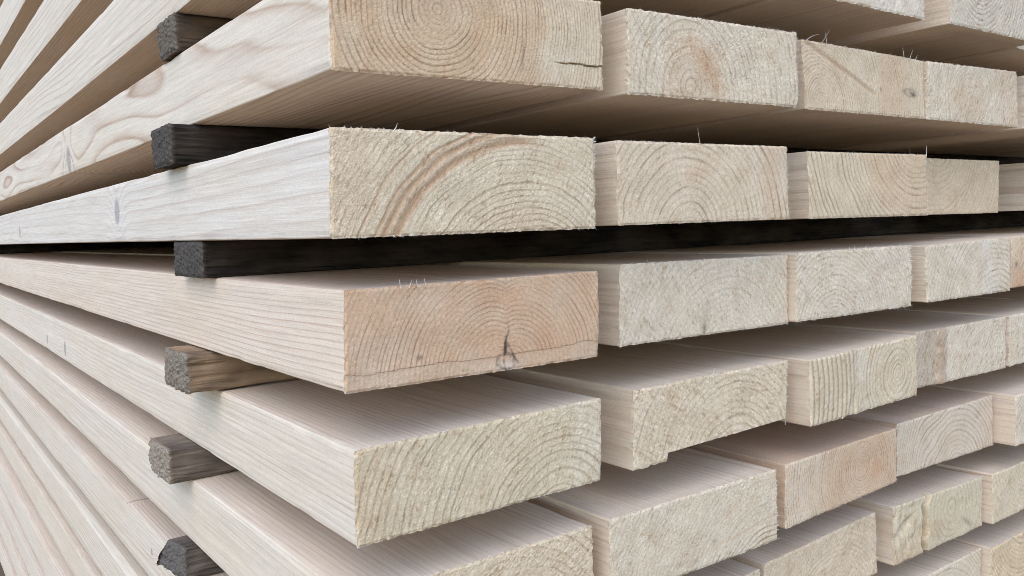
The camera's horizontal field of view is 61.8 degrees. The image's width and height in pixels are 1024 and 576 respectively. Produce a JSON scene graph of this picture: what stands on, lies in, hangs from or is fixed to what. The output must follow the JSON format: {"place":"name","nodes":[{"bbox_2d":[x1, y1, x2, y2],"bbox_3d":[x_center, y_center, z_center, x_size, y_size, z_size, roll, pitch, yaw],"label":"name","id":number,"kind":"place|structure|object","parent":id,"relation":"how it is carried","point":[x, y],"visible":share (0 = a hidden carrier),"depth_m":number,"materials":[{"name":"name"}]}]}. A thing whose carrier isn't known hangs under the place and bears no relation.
{"place":"outdoors","nodes":[
{"label":"outdoors","id":0,"kind":"place"},
{"bbox_2d":[0,562,4,575],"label":"ground","id":1,"kind":"structure","parent":0,"point":[2,573],"depth_m":2.35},
{"bbox_2d":[0,533,16,575],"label":"plank","id":2,"kind":"object","parent":1,"relation":"on","point":[7,565],"visible":0.02,"depth_m":1.95,"materials":[{"name":"brown wood"}]},
{"bbox_2d":[0,509,29,575],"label":"plank","id":3,"kind":"object","parent":2,"relation":"on","point":[20,568],"visible":0.06,"depth_m":1.83,"materials":[{"name":"brown wood"}]},
{"bbox_2d":[0,485,44,575],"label":"plank","id":4,"kind":"object","parent":3,"relation":"on","point":[31,562],"visible":0.09,"depth_m":1.67,"materials":[{"name":"brown wood"}]},
{"bbox_2d":[0,447,73,575],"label":"plank","id":5,"kind":"object","parent":4,"relation":"on","point":[47,552],"visible":0.26,"depth_m":1.50,"materials":[{"name":"brown wood"}]},
{"bbox_2d":[0,420,102,575],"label":"plank","id":6,"kind":"object","parent":5,"relation":"on","point":[77,557],"visible":0.21,"depth_m":1.34,"materials":[{"name":"brown wood"}]},
{"bbox_2d":[0,388,148,575],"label":"plank","id":7,"kind":"object","parent":6,"relation":"on","point":[108,551],"visible":0.22,"depth_m":1.13,"materials":[{"name":"brown wood"}]},
{"bbox_2d":[0,356,228,575],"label":"plank","id":8,"kind":"object","parent":7,"relation":"on","point":[143,526],"visible":0.2,"depth_m":0.96,"materials":[{"name":"brown wood"}]},
{"bbox_2d":[156,535,223,575],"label":"spacer batten","id":9,"kind":"object","parent":8,"relation":"on","point":[186,555],"visible":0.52,"depth_m":0.65,"materials":[{"name":"grey wood"}]},
{"bbox_2d":[0,319,593,575],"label":"plank","id":10,"kind":"object","parent":9,"relation":"on","point":[237,523],"visible":0.46,"depth_m":0.54,"materials":[{"name":"brown wood"}]},
{"bbox_2d":[148,433,237,483],"bbox_3d":[0.260,0.084,1.028,1.308,0.026,0.055,-5,5,-36],"label":"spacer batten","id":11,"kind":"object","parent":10,"relation":"on","point":[176,458],"visible":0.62,"depth_m":0.64,"materials":[{"name":"brown wood"}]},
{"bbox_2d":[0,283,601,547],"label":"plank","id":12,"kind":"object","parent":11,"relation":"on","point":[361,469],"visible":0.81,"depth_m":0.49,"materials":[{"name":"brown wood"}]},
{"bbox_2d":[164,345,299,394],"bbox_3d":[0.296,0.010,0.968,1.309,0.027,0.056,-5,5,-36],"label":"spacer batten","id":13,"kind":"object","parent":12,"relation":"on","point":[189,369],"visible":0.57,"depth_m":0.58,"materials":[{"name":"brown wood"}]},
{"bbox_2d":[0,252,598,393],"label":"plank","id":14,"kind":"object","parent":13,"relation":"on","point":[347,331],"visible":0.91,"depth_m":0.47,"materials":[{"name":"brown wood"}]},
{"bbox_2d":[0,241,185,253],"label":"spacer batten","id":15,"kind":"object","parent":14,"relation":"on","point":[25,248],"visible":0.41,"depth_m":2.21,"materials":[{"name":"black wood"}]},
{"bbox_2d":[173,211,1023,278],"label":"spacer batten","id":16,"kind":"object","parent":14,"relation":"on","point":[212,259],"visible":0.85,"depth_m":0.70,"materials":[{"name":"black wood"}]},
{"bbox_2d":[0,124,596,244],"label":"plank","id":17,"kind":"object","parent":16,"relation":"on","point":[338,182],"visible":1,"depth_m":0.44,"materials":[{"name":"brown wood"}]},
{"bbox_2d":[150,123,1023,168],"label":"spacer batten","id":18,"kind":"object","parent":17,"relation":"on","point":[174,146],"visible":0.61,"depth_m":0.57,"materials":[{"name":"black wood"}]},
{"bbox_2d":[0,0,602,215],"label":"plank","id":19,"kind":"object","parent":18,"relation":"on","point":[381,64],"visible":0.84,"depth_m":0.47,"materials":[{"name":"brown wood"}]},
{"bbox_2d":[156,12,232,61],"bbox_3d":[0.285,-0.218,0.965,1.297,0.026,0.043,-5,5,-36],"label":"spacer batten","id":20,"kind":"object","parent":19,"relation":"on","point":[178,33],"visible":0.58,"depth_m":0.58,"materials":[{"name":"brown wood"}]},
{"bbox_2d":[0,0,261,171],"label":"plank","id":21,"kind":"object","parent":20,"relation":"on","point":[111,53],"visible":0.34,"depth_m":0.81,"materials":[{"name":"brown wood"}]},
{"bbox_2d":[0,0,113,122],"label":"plank","id":22,"kind":"object","parent":21,"relation":"on","point":[55,30],"visible":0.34,"depth_m":1.03,"materials":[{"name":"brown wood"}]},
{"bbox_2d":[0,0,43,68],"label":"plank","id":23,"kind":"object","parent":22,"relation":"on","point":[16,16],"visible":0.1,"depth_m":1.21,"materials":[{"name":"brown wood"}]},
{"bbox_2d":[593,0,755,17],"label":"plank","id":24,"kind":"object","parent":20,"relation":"on","point":[694,8],"visible":0.03,"depth_m":0.60,"materials":[{"name":"brown wood"}]},
{"bbox_2d":[696,0,925,42],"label":"plank","id":25,"kind":"object","parent":20,"relation":"on","point":[807,19],"visible":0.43,"depth_m":0.65,"materials":[{"name":"brown wood"}]},
{"bbox_2d":[820,0,1023,61],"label":"plank","id":26,"kind":"object","parent":20,"relation":"on","point":[945,29],"visible":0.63,"depth_m":0.74,"materials":[{"name":"brown wood"}]},
{"bbox_2d":[421,8,799,137],"bbox_3d":[-1.048,-0.222,2.152,0.164,0.054,4.002,-5,5,-36],"label":"plank","id":27,"kind":"object","parent":18,"relation":"on","point":[662,70],"visible":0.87,"depth_m":0.55,"materials":[{"name":"brown wood"}]},
{"bbox_2d":[594,30,925,144],"bbox_3d":[-0.907,-0.237,2.260,0.166,0.058,4.005,-5,5,-36],"label":"plank","id":28,"kind":"object","parent":18,"relation":"on","point":[841,87],"visible":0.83,"depth_m":0.66,"materials":[{"name":"brown wood"}]},
{"bbox_2d":[728,60,1017,148],"bbox_3d":[-0.776,-0.246,2.356,0.164,0.052,4.001,-5,5,-36],"label":"plank","id":29,"kind":"object","parent":18,"relation":"on","point":[959,99],"visible":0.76,"depth_m":0.76,"materials":[{"name":"brown wood"}]},
{"bbox_2d":[593,133,789,225],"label":"plank","id":30,"kind":"object","parent":16,"relation":"on","point":[641,182],"visible":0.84,"depth_m":0.53,"materials":[{"name":"brown wood"}]},
{"bbox_2d":[721,148,927,221],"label":"plank","id":31,"kind":"object","parent":16,"relation":"on","point":[823,185],"visible":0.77,"depth_m":0.66,"materials":[{"name":"brown wood"}]},
{"bbox_2d":[926,158,999,214],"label":"plank","id":32,"kind":"object","parent":16,"relation":"on","point":[959,186],"visible":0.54,"depth_m":0.80,"materials":[{"name":"brown wood"}]},
{"bbox_2d":[819,76,1023,152],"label":"plank","id":33,"kind":"object","parent":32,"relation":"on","point":[1008,135],"visible":0.12,"depth_m":0.92,"materials":[{"name":"brown wood"}]},
{"bbox_2d":[933,45,1023,72],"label":"plank","id":34,"kind":"object","parent":33,"relation":"on","point":[1010,59],"visible":0.06,"depth_m":0.86,"materials":[{"name":"brown wood"}]},
{"bbox_2d":[998,163,1023,210],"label":"plank","id":35,"kind":"object","parent":16,"relation":"on","point":[1011,188],"visible":0.06,"depth_m":0.91,"materials":[{"name":"brown wood"}]},
{"bbox_2d":[901,141,1023,154],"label":"plank","id":36,"kind":"object","parent":35,"relation":"on","point":[993,148],"visible":0.06,"depth_m":1.07,"materials":[{"name":"brown wood"}]},
{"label":"plank","id":37,"kind":"object","parent":16,"relation":"on","visible":0},
{"bbox_2d":[969,151,1023,157],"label":"plank","id":38,"kind":"object","parent":37,"relation":"on","point":[1020,154],"depth_m":1.18,"materials":[{"name":"brown wood"}]},
{"bbox_2d":[56,249,789,346],"bbox_3d":[-1.046,-0.073,2.185,0.170,0.056,4.001,-5,5,-36],"label":"plank","id":39,"kind":"object","parent":13,"relation":"on","point":[648,297],"visible":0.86,"depth_m":0.57,"materials":[{"name":"brown wood"}]},
{"bbox_2d":[484,343,788,470],"bbox_3d":[-1.041,0.003,2.191,0.159,0.056,4.001,-5,5,-36],"label":"plank","id":40,"kind":"object","parent":11,"relation":"on","point":[659,402],"visible":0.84,"depth_m":0.58,"materials":[{"name":"brown wood"}]},
{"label":"plank","id":41,"kind":"object","parent":11,"relation":"on","visible":0},
{"bbox_2d":[990,226,1023,228],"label":"plank","id":42,"kind":"object","parent":41,"relation":"on","point":[1022,227],"visible":0.02,"depth_m":1.17,"materials":[{"name":"brown wood"}]},
{"bbox_2d":[526,447,779,575],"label":"plank","id":43,"kind":"object","parent":9,"relation":"on","point":[681,512],"visible":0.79,"depth_m":0.57,"materials":[{"name":"brown wood"}]},
{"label":"plank","id":44,"kind":"object","parent":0,"visible":0},
{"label":"plank","id":45,"kind":"object","parent":44,"relation":"on","visible":0},
{"bbox_2d":[1011,363,1023,367],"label":"plank","id":46,"kind":"object","parent":45,"relation":"on","point":[1021,365],"depth_m":0.99,"materials":[{"name":"brown wood"}]},
{"bbox_2d":[969,287,1023,299],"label":"plank","id":47,"kind":"object","parent":46,"relation":"on","point":[1015,293],"visible":0.02,"depth_m":1.03,"materials":[{"name":"brown wood"}]},
{"bbox_2d":[927,228,1023,232],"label":"plank","id":48,"kind":"object","parent":47,"relation":"on","point":[990,230],"visible":0.06,"depth_m":1.06,"materials":[{"name":"brown wood"}]},
{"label":"plank","id":49,"kind":"object","parent":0,"visible":0},
{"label":"plank","id":50,"kind":"object","parent":49,"relation":"on","visible":0},
{"bbox_2d":[682,558,759,575],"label":"plank","id":51,"kind":"object","parent":50,"relation":"on","point":[728,567],"visible":0.06,"depth_m":0.63,"materials":[{"name":"brown wood"}]},
{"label":"plank","id":52,"kind":"object","parent":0,"visible":0},
{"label":"plank","id":53,"kind":"object","parent":52,"relation":"on","visible":0},
{"bbox_2d":[730,504,877,575],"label":"plank","id":54,"kind":"object","parent":53,"relation":"on","point":[840,540],"visible":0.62,"depth_m":0.69,"materials":[{"name":"brown wood"}]},
{"bbox_2d":[687,419,897,528],"bbox_3d":[-0.915,0.068,2.290,0.155,0.057,4.002,-5,5,-36],"label":"plank","id":55,"kind":"object","parent":54,"relation":"on","point":[825,467],"visible":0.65,"depth_m":0.68,"materials":[{"name":"brown wood"}]},
{"bbox_2d":[650,324,917,426],"bbox_3d":[-0.900,-0.007,2.284,0.155,0.054,4.002,-5,5,-36],"label":"plank","id":56,"kind":"object","parent":55,"relation":"on","point":[833,374],"visible":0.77,"depth_m":0.68,"materials":[{"name":"brown wood"}]},
{"bbox_2d":[127,244,912,322],"bbox_3d":[-0.911,-0.084,2.275,0.160,0.056,4.002,-5,5,-36],"label":"plank","id":57,"kind":"object","parent":56,"relation":"on","point":[827,281],"visible":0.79,"depth_m":0.66,"materials":[{"name":"brown wood"}]},
{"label":"plank","id":58,"kind":"object","parent":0,"visible":0},
{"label":"plank","id":59,"kind":"object","parent":58,"relation":"on","visible":0},
{"bbox_2d":[871,540,980,575],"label":"plank","id":60,"kind":"object","parent":59,"relation":"on","point":[950,558],"visible":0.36,"depth_m":0.82,"materials":[{"name":"brown wood"}]},
{"bbox_2d":[845,466,982,565],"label":"plank","id":61,"kind":"object","parent":60,"relation":"on","point":[917,512],"visible":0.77,"depth_m":0.78,"materials":[{"name":"brown wood"}]},
{"bbox_2d":[843,386,992,476],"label":"plank","id":62,"kind":"object","parent":61,"relation":"on","point":[933,425],"visible":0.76,"depth_m":0.79,"materials":[{"name":"brown wood"}]},
{"bbox_2d":[785,309,1005,387],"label":"plank","id":63,"kind":"object","parent":62,"relation":"on","point":[951,346],"visible":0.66,"depth_m":0.80,"materials":[{"name":"brown wood"}]},
{"bbox_2d":[737,237,1010,302],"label":"plank","id":64,"kind":"object","parent":63,"relation":"on","point":[947,268],"visible":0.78,"depth_m":0.76,"materials":[{"name":"brown wood"}]},
{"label":"plank","id":65,"kind":"object","parent":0,"visible":0},
{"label":"plank","id":66,"kind":"object","parent":65,"relation":"on","visible":0},
{"bbox_2d":[951,509,1023,575],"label":"plank","id":67,"kind":"object","parent":66,"relation":"on","point":[1000,543],"visible":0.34,"depth_m":0.87,"materials":[{"name":"brown wood"}]},
{"bbox_2d":[931,442,1023,523],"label":"plank","id":68,"kind":"object","parent":67,"relation":"on","point":[999,467],"visible":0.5,"depth_m":0.86,"materials":[{"name":"brown wood"}]},
{"bbox_2d":[927,366,1023,446],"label":"plank","id":69,"kind":"object","parent":68,"relation":"on","point":[1004,387],"visible":0.2,"depth_m":0.84,"materials":[{"name":"brown wood"}]},
{"bbox_2d":[893,297,1023,366],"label":"plank","id":70,"kind":"object","parent":69,"relation":"on","point":[1011,311],"visible":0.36,"depth_m":0.89,"materials":[{"name":"brown wood"}]},
{"bbox_2d":[833,232,1023,287],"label":"plank","id":71,"kind":"object","parent":70,"relation":"on","point":[1016,258],"visible":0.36,"depth_m":0.85,"materials":[{"name":"brown wood"}]}
]}

